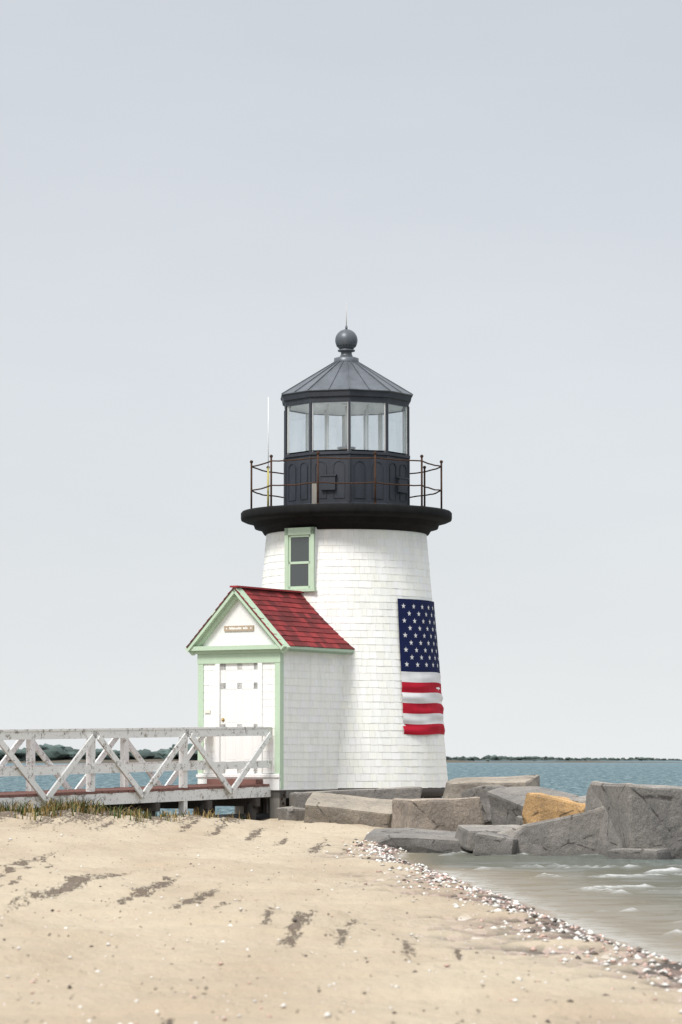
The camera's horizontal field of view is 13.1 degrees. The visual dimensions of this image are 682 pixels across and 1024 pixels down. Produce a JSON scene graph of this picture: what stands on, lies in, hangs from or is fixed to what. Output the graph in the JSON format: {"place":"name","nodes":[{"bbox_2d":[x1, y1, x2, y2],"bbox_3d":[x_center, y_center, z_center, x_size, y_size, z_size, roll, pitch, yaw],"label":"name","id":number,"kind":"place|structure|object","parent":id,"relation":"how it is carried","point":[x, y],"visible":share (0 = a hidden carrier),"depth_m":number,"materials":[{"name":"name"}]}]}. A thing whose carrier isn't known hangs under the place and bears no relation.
{"place":"outdoors","nodes":[
{"label":"outdoors","id":0,"kind":"place"},
{"bbox_2d":[0,807,681,1023],"bbox_3d":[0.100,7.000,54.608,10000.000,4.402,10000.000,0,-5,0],"label":"beach sand","id":1,"kind":"structure","parent":0,"point":[287,862],"depth_m":18.78,"materials":[{"name":"beige sand"}]},
{"bbox_2d":[0,794,250,821],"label":"dune grass","id":2,"kind":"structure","parent":1,"relation":"on","point":[56,806],"depth_m":45.13,"materials":[{"name":"green plant"}]},
{"bbox_2d":[0,727,271,819],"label":"walkway","id":3,"kind":"structure","parent":1,"relation":"on","point":[221,790],"depth_m":48.68,"materials":[{"name":"white wood"}]},
{"bbox_2d":[185,303,451,818],"bbox_3d":[-0.368,1.069,54.346,3.908,10.080,5.679,-3,-6,32],"label":"lighthouse","id":4,"kind":"object","parent":1,"relation":"on","point":[317,652],"visible":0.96,"depth_m":53.48,"materials":[{"name":"white wood"}]},
{"bbox_2d":[1,813,681,1023],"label":"pebbles and shells","id":5,"kind":"object","parent":1,"relation":"on","point":[442,878],"visible":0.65,"depth_m":21.72},
{"bbox_2d":[0,761,681,962],"bbox_3d":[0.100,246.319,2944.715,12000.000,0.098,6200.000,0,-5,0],"label":"sea water","id":6,"kind":"structure","parent":0,"point":[635,903],"depth_m":35.83,"materials":[{"name":"blue liquid"}]},
{"bbox_2d":[0,743,197,762],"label":"shore treeline","id":7,"kind":"object","parent":6,"relation":"on","point":[58,753],"visible":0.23,"depth_m":1250.16,"materials":[{"name":"green plant"}]},
{"bbox_2d":[446,755,681,762],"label":"shore spit treeline","id":8,"kind":"object","parent":6,"relation":"on","point":[503,759],"visible":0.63,"depth_m":1500.95,"materials":[{"name":"green plant"}]},
{"bbox_2d":[0,0,681,759],"label":"sky","id":9,"kind":"structure","parent":0,"point":[196,196],"materials":[{"name":"grey"}]}
]}

